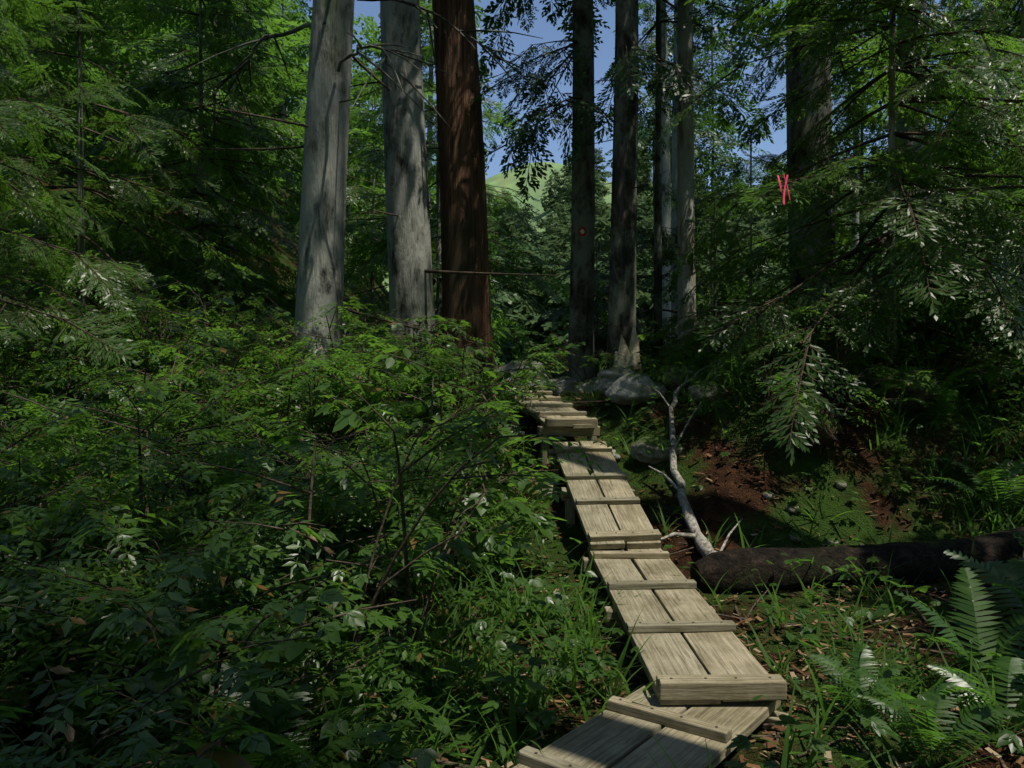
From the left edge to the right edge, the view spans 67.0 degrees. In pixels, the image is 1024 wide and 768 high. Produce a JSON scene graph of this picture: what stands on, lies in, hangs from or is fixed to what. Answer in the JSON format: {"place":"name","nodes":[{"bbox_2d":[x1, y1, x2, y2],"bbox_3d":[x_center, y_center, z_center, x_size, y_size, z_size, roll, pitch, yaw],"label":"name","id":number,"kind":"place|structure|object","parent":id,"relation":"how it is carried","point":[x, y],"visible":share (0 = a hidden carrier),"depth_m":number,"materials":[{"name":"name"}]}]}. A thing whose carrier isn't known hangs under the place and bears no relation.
{"place":"outdoors","nodes":[
{"label":"outdoors","id":0,"kind":"place"},
{"bbox_2d":[187,0,542,157],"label":"dead fir limbs","id":1,"kind":"object","parent":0,"point":[240,66],"visible":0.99,"depth_m":9.69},
{"bbox_2d":[0,40,1023,767],"bbox_3d":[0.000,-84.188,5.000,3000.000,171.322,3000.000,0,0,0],"label":"ground","id":2,"kind":"structure","parent":0,"point":[868,466],"depth_m":6.20,"materials":[{"name":"brown soil"}]},
{"bbox_2d":[0,26,52,235],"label":"conifer","id":3,"kind":"object","parent":2,"relation":"on","point":[33,229],"visible":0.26,"depth_m":12.54,"materials":[{"name":"green plant"}]},
{"bbox_2d":[6,67,49,97],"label":"conifer","id":4,"kind":"object","parent":2,"relation":"on","point":[25,90],"visible":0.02,"depth_m":24.68,"materials":[{"name":"green plant"}]},
{"bbox_2d":[0,39,63,218],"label":"conifer","id":5,"kind":"object","parent":2,"relation":"on","point":[52,181],"visible":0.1,"depth_m":16.27,"materials":[{"name":"green plant"}]},
{"bbox_2d":[0,0,140,422],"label":"hemlock","id":6,"kind":"object","parent":2,"relation":"on","point":[11,125],"visible":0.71,"depth_m":7.50,"materials":[{"name":"green plant"}]},
{"bbox_2d":[0,0,153,161],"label":"conifer","id":7,"kind":"object","parent":2,"relation":"on","point":[99,73],"visible":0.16,"depth_m":20.15,"materials":[{"name":"green plant"}]},
{"bbox_2d":[66,1,138,52],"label":"conifer","id":8,"kind":"object","parent":2,"relation":"on","point":[116,29],"depth_m":38.58,"materials":[{"name":"green plant"}]},
{"bbox_2d":[5,0,212,142],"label":"conifer","id":9,"kind":"object","parent":2,"relation":"on","point":[141,53],"visible":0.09,"depth_m":24.08,"materials":[{"name":"green plant"}]},
{"bbox_2d":[0,0,244,401],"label":"hemlock","id":10,"kind":"object","parent":2,"relation":"on","point":[85,96],"visible":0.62,"depth_m":10.47,"materials":[{"name":"green plant"}]},
{"bbox_2d":[14,1,238,129],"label":"tree","id":11,"kind":"object","parent":2,"relation":"on","point":[112,58],"visible":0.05,"depth_m":26.72,"materials":[{"name":"green plant"}]},
{"bbox_2d":[75,6,192,65],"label":"conifer","id":12,"kind":"object","parent":2,"relation":"on","point":[147,32],"visible":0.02,"depth_m":36.04,"materials":[{"name":"green plant"}]},
{"bbox_2d":[43,0,303,341],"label":"hemlock","id":13,"kind":"object","parent":2,"relation":"on","point":[172,85],"visible":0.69,"depth_m":12.88,"materials":[{"name":"green plant"}]},
{"bbox_2d":[92,0,309,199],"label":"conifer","id":14,"kind":"object","parent":2,"relation":"on","point":[145,61],"visible":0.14,"depth_m":21.85,"materials":[{"name":"green plant"}]},
{"bbox_2d":[124,0,286,117],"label":"tree","id":15,"kind":"object","parent":2,"relation":"on","point":[218,91],"visible":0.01,"depth_m":34.33,"materials":[{"name":"green plant"}]},
{"bbox_2d":[132,0,307,245],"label":"conifer","id":16,"kind":"object","parent":2,"relation":"on","point":[261,122],"visible":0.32,"depth_m":18.07,"materials":[{"name":"green plant"}]},
{"bbox_2d":[0,258,501,419],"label":"thicket","id":17,"kind":"object","parent":2,"relation":"on","point":[186,327],"visible":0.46,"depth_m":8.74,"materials":[{"name":"green plant"}]},
{"bbox_2d":[0,209,518,388],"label":"thicket","id":18,"kind":"object","parent":2,"relation":"on","point":[509,344],"visible":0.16,"depth_m":14.36,"materials":[{"name":"green plant"}]},
{"bbox_2d":[232,0,308,113],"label":"conifer","id":19,"kind":"object","parent":2,"relation":"on","point":[289,6],"visible":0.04,"depth_m":45.35,"materials":[{"name":"green plant"}]},
{"bbox_2d":[266,0,307,111],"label":"conifer","id":20,"kind":"object","parent":2,"relation":"on","point":[275,47],"visible":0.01,"depth_m":53.86,"materials":[{"name":"green plant"}]},
{"bbox_2d":[0,315,578,647],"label":"thicket","id":21,"kind":"object","parent":2,"relation":"on","point":[164,413],"visible":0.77,"depth_m":5.46,"materials":[{"name":"green plant"}]},
{"bbox_2d":[223,0,358,182],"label":"conifer","id":22,"kind":"object","parent":2,"relation":"on","point":[304,55],"visible":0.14,"depth_m":34.55,"materials":[{"name":"green plant"}]},
{"bbox_2d":[244,1,353,180],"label":"tree","id":23,"kind":"object","parent":2,"relation":"on","point":[287,110],"visible":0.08,"depth_m":38.14,"materials":[{"name":"green plant"}]},
{"bbox_2d":[0,373,620,767],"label":"thicket","id":24,"kind":"object","parent":2,"relation":"on","point":[105,620],"visible":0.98,"depth_m":2.86,"materials":[{"name":"green plant"}]},
{"bbox_2d":[183,0,472,403],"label":"fir","id":25,"kind":"object","parent":2,"relation":"on","point":[320,268],"visible":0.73,"depth_m":9.11,"materials":[{"name":"grey plant"}]},
{"bbox_2d":[301,69,383,228],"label":"conifer","id":26,"kind":"object","parent":2,"relation":"on","point":[352,71],"visible":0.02,"depth_m":46.46,"materials":[{"name":"green plant"}]},
{"bbox_2d":[271,14,435,287],"bbox_3d":[-5.609,-8.098,26.558,6.969,9.809,6.915,0,0,39],"label":"conifer","id":27,"kind":"object","parent":2,"relation":"on","point":[302,112],"visible":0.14,"depth_m":25.89,"materials":[{"name":"green plant"}]},
{"bbox_2d":[287,74,435,314],"bbox_3d":[-3.594,-4.863,20.685,4.019,7.095,4.049,0,0,-35],"label":"conifer","id":28,"kind":"object","parent":2,"relation":"on","point":[367,186],"visible":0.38,"depth_m":20.76,"materials":[{"name":"green plant"}]},
{"bbox_2d":[352,56,380,229],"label":"conifer","id":29,"kind":"object","parent":2,"relation":"on","point":[370,98],"visible":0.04,"depth_m":54.85,"materials":[{"name":"green plant"}]},
{"bbox_2d":[349,60,386,286],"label":"tree","id":30,"kind":"object","parent":2,"relation":"on","point":[360,99],"visible":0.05,"depth_m":41.42,"materials":[{"name":"green plant"}]},
{"bbox_2d":[356,136,386,280],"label":"conifer","id":31,"kind":"object","parent":2,"relation":"on","point":[368,201],"visible":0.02,"depth_m":50.08,"materials":[{"name":"green plant"}]},
{"bbox_2d":[354,5,435,126],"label":"conifer","id":32,"kind":"object","parent":2,"relation":"on","point":[378,56],"visible":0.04,"depth_m":47.29,"materials":[{"name":"green plant"}]},
{"bbox_2d":[303,0,558,400],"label":"fir","id":33,"kind":"object","parent":2,"relation":"on","point":[410,270],"visible":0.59,"depth_m":10.06,"materials":[{"name":"grey plant"}]},
{"bbox_2d":[367,0,501,218],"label":"conifer","id":34,"kind":"object","parent":2,"relation":"on","point":[429,130],"visible":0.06,"depth_m":32.16,"materials":[{"name":"green plant"}]},
{"bbox_2d":[385,0,496,396],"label":"cedar","id":35,"kind":"object","parent":2,"relation":"on","point":[464,227],"visible":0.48,"depth_m":10.45,"materials":[{"name":"brown plant"}]},
{"bbox_2d":[388,192,503,364],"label":"conifer","id":36,"kind":"object","parent":2,"relation":"on","point":[495,360],"visible":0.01,"depth_m":41.08,"materials":[{"name":"green plant"}]},
{"bbox_2d":[343,0,569,363],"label":"conifer","id":37,"kind":"object","parent":2,"relation":"on","point":[497,266],"visible":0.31,"depth_m":17.29,"materials":[{"name":"green plant"}]},
{"bbox_2d":[434,173,511,363],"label":"conifer","id":38,"kind":"object","parent":2,"relation":"on","point":[491,315],"depth_m":44.97,"materials":[{"name":"green plant"}]},
{"bbox_2d":[432,155,520,344],"bbox_3d":[-2.572,-5.837,35.831,6.107,10.102,6.228,0,0,0],"label":"conifer","id":39,"kind":"object","parent":2,"relation":"on","point":[497,323],"visible":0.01,"depth_m":36.23,"materials":[{"name":"green plant"}]},
{"bbox_2d":[480,460,506,474],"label":"rock","id":40,"kind":"object","parent":2,"relation":"on","point":[503,466],"visible":0.15,"depth_m":7.18,"materials":[{"name":"grey stone"}]},
{"bbox_2d":[498,424,524,442],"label":"rock","id":41,"kind":"object","parent":2,"relation":"on","point":[513,429],"visible":0.19,"depth_m":7.92,"materials":[{"name":"grey stone"}]},
{"bbox_2d":[0,312,1023,767],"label":"grass tufts","id":42,"kind":"object","parent":2,"relation":"on","point":[508,614],"visible":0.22,"depth_m":3.78,"materials":[{"name":"green plant"}]},
{"bbox_2d":[0,306,1023,767],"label":"ferns","id":43,"kind":"object","parent":2,"relation":"on","point":[1008,574],"visible":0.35,"depth_m":3.17,"materials":[{"name":"green plant"}]},
{"bbox_2d":[0,311,1023,767],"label":"herbs","id":44,"kind":"object","parent":2,"relation":"on","point":[424,755],"visible":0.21,"depth_m":3.36,"materials":[{"name":"green plant"}]},
{"bbox_2d":[8,336,1023,767],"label":"leaf litter","id":45,"kind":"object","parent":2,"relation":"on","point":[878,750],"visible":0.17,"depth_m":3.96,"materials":[{"name":"plant"}]},
{"bbox_2d":[16,328,1023,767],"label":"ground sticks","id":46,"kind":"object","parent":2,"relation":"on","point":[858,746],"visible":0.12,"depth_m":4.15,"materials":[{"name":"brown wood"}]},
{"bbox_2d":[507,517,532,528],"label":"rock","id":47,"kind":"object","parent":2,"relation":"on","point":[524,524],"visible":0.09,"depth_m":6.31,"materials":[{"name":"grey stone"}]},
{"bbox_2d":[497,360,550,390],"bbox_3d":[0.128,-0.006,10.894,0.922,0.660,0.737,0,0,-10],"label":"rock","id":48,"kind":"object","parent":2,"relation":"on","point":[514,364],"visible":0.18,"depth_m":10.70,"materials":[{"name":"grey stone"}]},
{"bbox_2d":[538,481,559,498],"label":"rock","id":49,"kind":"object","parent":2,"relation":"on","point":[552,489],"visible":0.29,"depth_m":6.80,"materials":[{"name":"grey stone"}]},
{"bbox_2d":[501,386,599,465],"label":"boardwalk","id":50,"kind":"structure","parent":2,"relation":"on","point":[554,415],"depth_m":7.50,"materials":[{"name":"brown wood"}]},
{"bbox_2d":[549,376,577,394],"bbox_3d":[0.687,0.091,11.004,0.533,0.408,0.620,0,0,-32],"label":"rock","id":51,"kind":"object","parent":2,"relation":"on","point":[567,383],"visible":0.37,"depth_m":10.77,"materials":[{"name":"grey stone"}]},
{"bbox_2d":[570,381,582,394],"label":"rock","id":52,"kind":"object","parent":2,"relation":"on","point":[574,388],"visible":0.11,"depth_m":10.55,"materials":[{"name":"grey stone"}]},
{"bbox_2d":[469,0,697,381],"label":"fir","id":53,"kind":"object","parent":2,"relation":"on","point":[582,105],"visible":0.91,"depth_m":11.04,"materials":[{"name":"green plant"}]},
{"bbox_2d":[578,227,586,235],"bbox_3d":[1.001,-2.169,11.002,0.120,0.138,0.010,0,0,0],"label":"trail marker","id":54,"kind":"object","parent":53,"relation":"attached to","point":[581,232],"visible":1,"depth_m":11.00,"materials":[{"name":"grey paint"}]},
{"bbox_2d":[575,377,598,393],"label":"rock","id":55,"kind":"object","parent":2,"relation":"on","point":[583,385],"visible":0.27,"depth_m":10.27,"materials":[{"name":"grey stone"}]},
{"bbox_2d":[535,243,648,378],"bbox_3d":[1.246,-1.006,12.813,2.226,2.740,2.241,0,0,0],"label":"fir","id":56,"kind":"object","parent":2,"relation":"on","point":[598,340],"visible":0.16,"depth_m":12.65,"materials":[{"name":"green plant"}]},
{"bbox_2d":[547,441,660,549],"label":"boardwalk","id":57,"kind":"structure","parent":2,"relation":"on","point":[611,513],"depth_m":6.06,"materials":[{"name":"brown wood"}]},
{"bbox_2d":[596,366,633,393],"bbox_3d":[1.256,-0.022,9.113,0.487,0.379,0.487,0,0,23],"label":"rock","id":58,"kind":"object","parent":2,"relation":"on","point":[612,376],"visible":0.56,"depth_m":8.96,"materials":[{"name":"grey stone"}]},
{"bbox_2d":[612,449,620,461],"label":"rock","id":59,"kind":"object","parent":2,"relation":"on","point":[617,456],"visible":0.03,"depth_m":7.39,"materials":[{"name":"grey stone"}]},
{"bbox_2d":[525,340,710,377],"bbox_3d":[4.263,-0.414,13.943,8.478,1.189,4.914,0,0,0],"label":"thicket","id":60,"kind":"object","parent":2,"relation":"on","point":[563,361],"visible":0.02,"depth_m":13.64,"materials":[{"name":"green plant"}]},
{"bbox_2d":[481,0,773,368],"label":"fir","id":61,"kind":"object","parent":2,"relation":"on","point":[629,51],"visible":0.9,"depth_m":10.46,"materials":[{"name":"green plant"}]},
{"bbox_2d":[614,322,641,372],"bbox_3d":[1.407,-0.326,9.596,0.600,0.975,0.490,0,0,0],"label":"broken stump","id":62,"kind":"object","parent":2,"relation":"on","point":[630,356],"visible":0.51,"depth_m":9.50,"materials":[{"name":"grey wood"}]},
{"bbox_2d":[604,372,667,405],"bbox_3d":[1.338,0.092,8.425,0.630,0.441,0.734,0,0,-18],"label":"rock","id":63,"kind":"object","parent":2,"relation":"on","point":[626,389],"visible":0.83,"depth_m":8.15,"materials":[{"name":"grey stone"}]},
{"bbox_2d":[513,682,787,767],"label":"boardwalk","id":64,"kind":"structure","parent":2,"relation":"on","point":[615,734],"depth_m":2.84,"materials":[{"name":"brown wood"}]},
{"bbox_2d":[604,0,702,235],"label":"conifer","id":65,"kind":"object","parent":2,"relation":"on","point":[643,5],"visible":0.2,"depth_m":49.44,"materials":[{"name":"green plant"}]},
{"bbox_2d":[638,1,670,339],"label":"conifer","id":66,"kind":"object","parent":2,"relation":"on","point":[666,216],"visible":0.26,"depth_m":22.32,"materials":[{"name":"grey plant"}]},
{"bbox_2d":[629,436,683,464],"bbox_3d":[1.357,0.633,7.202,0.538,0.280,0.424,0,0,13],"label":"rock","id":67,"kind":"object","parent":2,"relation":"on","point":[641,448],"visible":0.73,"depth_m":7.07,"materials":[{"name":"grey stone"}]},
{"bbox_2d":[564,170,760,373],"bbox_3d":[2.438,-1.222,12.034,2.902,4.210,2.754,0,0,-28],"label":"fir","id":68,"kind":"object","parent":2,"relation":"on","point":[669,254],"visible":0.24,"depth_m":12.05,"materials":[{"name":"green plant"}]},
{"bbox_2d":[644,0,695,336],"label":"conifer","id":69,"kind":"object","parent":2,"relation":"on","point":[674,181],"visible":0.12,"depth_m":18.34,"materials":[{"name":"grey plant"}]},
{"bbox_2d":[582,546,786,704],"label":"boardwalk","id":70,"kind":"structure","parent":2,"relation":"on","point":[694,650],"depth_m":3.78,"materials":[{"name":"brown wood"}]},
{"bbox_2d":[677,0,700,365],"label":"tree","id":71,"kind":"object","parent":2,"relation":"on","point":[685,182],"visible":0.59,"depth_m":10.92,"materials":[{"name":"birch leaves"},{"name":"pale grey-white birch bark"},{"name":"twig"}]},
{"bbox_2d":[594,0,784,358],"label":"fir","id":72,"kind":"object","parent":2,"relation":"on","point":[658,218],"visible":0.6,"depth_m":11.45,"materials":[{"name":"green plant"}]},
{"bbox_2d":[638,0,742,182],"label":"conifer","id":73,"kind":"object","parent":2,"relation":"on","point":[699,135],"visible":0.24,"depth_m":42.78,"materials":[{"name":"green plant"}]},
{"bbox_2d":[648,355,742,556],"bbox_3d":[1.619,0.471,7.109,0.902,1.641,3.778,0,0,15],"label":"dead branch","id":74,"kind":"object","parent":2,"relation":"on","point":[704,547],"visible":0.75,"depth_m":6.39,"materials":[{"name":"grey wood"}]},
{"bbox_2d":[392,382,1009,735],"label":"pebbles","id":75,"kind":"object","parent":2,"relation":"on","point":[769,495],"visible":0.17,"depth_m":6.08,"materials":[{"name":"stone"}]},
{"bbox_2d":[636,190,769,379],"bbox_3d":[3.231,-1.150,11.327,3.038,3.475,2.912,0,0,-40],"label":"conifer tree","id":76,"kind":"object","parent":2,"relation":"on","point":[715,212],"visible":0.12,"depth_m":11.45,"materials":[{"name":"green plant"}]},
{"bbox_2d":[687,381,730,401],"bbox_3d":[2.007,0.097,7.907,0.462,0.251,0.447,0,0,-16],"label":"rock","id":77,"kind":"object","parent":2,"relation":"on","point":[696,390],"visible":0.64,"depth_m":7.74,"materials":[{"name":"grey stone"}]},
{"bbox_2d":[432,123,1000,365],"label":"forest","id":78,"kind":"object","parent":2,"relation":"on","point":[556,236],"visible":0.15,"depth_m":113.43,"materials":[{"name":"green plant"}]},
{"bbox_2d":[670,0,776,357],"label":"conifer","id":79,"kind":"object","parent":2,"relation":"on","point":[717,180],"visible":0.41,"depth_m":49.84,"materials":[{"name":"green plant"}]},
{"bbox_2d":[643,134,815,379],"bbox_3d":[3.118,-1.359,9.907,2.539,3.834,2.345,0,0,-32],"label":"hemlock","id":80,"kind":"object","parent":2,"relation":"on","point":[762,159],"visible":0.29,"depth_m":10.13,"materials":[{"name":"green plant"}]},
{"bbox_2d":[516,300,1023,382],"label":"thicket","id":81,"kind":"object","parent":2,"relation":"on","point":[610,356],"visible":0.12,"depth_m":9.43,"materials":[{"name":"green plant"}]},
{"bbox_2d":[719,0,874,77],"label":"conifer","id":82,"kind":"object","parent":2,"relation":"on","point":[741,44],"visible":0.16,"depth_m":30.08,"materials":[{"name":"green plant"}]},
{"bbox_2d":[768,392,842,450],"bbox_3d":[2.522,0.339,6.649,0.618,0.538,0.888,0,0,14],"label":"boulder","id":83,"kind":"object","parent":2,"relation":"on","point":[828,432],"visible":0.51,"depth_m":6.39,"materials":[{"name":"grey stone"}]},
{"bbox_2d":[786,0,840,362],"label":"tree","id":84,"kind":"object","parent":2,"relation":"on","point":[797,130],"visible":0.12,"depth_m":9.33,"materials":[{"name":"green plant"}]},
{"bbox_2d":[657,0,1023,465],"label":"hemlock","id":85,"kind":"object","parent":2,"relation":"on","point":[973,195],"visible":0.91,"depth_m":7.24,"materials":[{"name":"green plant"}]},
{"bbox_2d":[777,174,789,204],"bbox_3d":[2.108,-1.508,6.009,0.089,0.240,0.061,0,0,-23],"label":"pink ribbon","id":86,"kind":"object","parent":85,"relation":"hanging from","point":[782,192],"visible":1,"depth_m":6.00,"materials":[{"name":"red"}]},
{"bbox_2d":[728,0,955,295],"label":"fir","id":87,"kind":"object","parent":2,"relation":"on","point":[903,127],"visible":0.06,"depth_m":13.82,"materials":[{"name":"green plant"}]},
{"bbox_2d":[765,7,946,318],"bbox_3d":[13.610,-11.981,31.546,6.716,23.161,6.708,0,0,0],"label":"conifer","id":88,"kind":"object","parent":2,"relation":"on","point":[857,213],"visible":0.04,"depth_m":31.28,"materials":[{"name":"green plant"}]},
{"bbox_2d":[690,527,1023,593],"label":"fallen log","id":89,"kind":"object","parent":2,"relation":"on","point":[712,569],"visible":0.69,"depth_m":5.21,"materials":[{"name":"brown wood"}]},
{"bbox_2d":[722,1,991,352],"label":"hemlock","id":90,"kind":"object","parent":2,"relation":"on","point":[842,204],"visible":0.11,"depth_m":11.32,"materials":[{"name":"green plant"}]},
{"bbox_2d":[707,284,1023,459],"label":"thicket","id":91,"kind":"object","parent":2,"relation":"on","point":[991,376],"visible":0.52,"depth_m":6.96,"materials":[{"name":"green plant"}]},
{"bbox_2d":[870,366,953,412],"bbox_3d":[3.510,0.068,6.902,0.725,0.450,0.626,0,0,7],"label":"boulder","id":92,"kind":"object","parent":2,"relation":"on","point":[928,389],"visible":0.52,"depth_m":6.68,"materials":[{"name":"grey stone"}]},
{"bbox_2d":[830,0,1018,280],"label":"conifer","id":93,"kind":"object","parent":2,"relation":"on","point":[884,16],"visible":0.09,"depth_m":27.71,"materials":[{"name":"green plant"}]},
{"bbox_2d":[922,0,927,247],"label":"conifer","id":94,"kind":"object","parent":2,"relation":"on","point":[923,190],"visible":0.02,"depth_m":17.60,"materials":[{"name":"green plant"}]},
{"bbox_2d":[839,0,1023,350],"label":"hemlock","id":95,"kind":"object","parent":2,"relation":"on","point":[999,10],"visible":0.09,"depth_m":10.38,"materials":[{"name":"green plant"}]},
{"bbox_2d":[927,0,1016,288],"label":"tree","id":96,"kind":"object","parent":2,"relation":"on","point":[961,58],"visible":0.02,"depth_m":38.84,"materials":[{"name":"green plant"}]},
{"bbox_2d":[954,0,1019,104],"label":"conifer","id":97,"kind":"object","parent":2,"relation":"on","point":[1015,1],"depth_m":34.12,"materials":[{"name":"green plant"}]},
{"bbox_2d":[978,1,1019,286],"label":"conifer","id":98,"kind":"object","parent":2,"relation":"on","point":[1004,142],"visible":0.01,"depth_m":47.49,"materials":[{"name":"green plant"}]},
{"bbox_2d":[262,0,1020,203],"label":"sky","id":99,"kind":"structure","parent":0,"point":[605,55],"materials":[{"name":"blue"}]}
]}

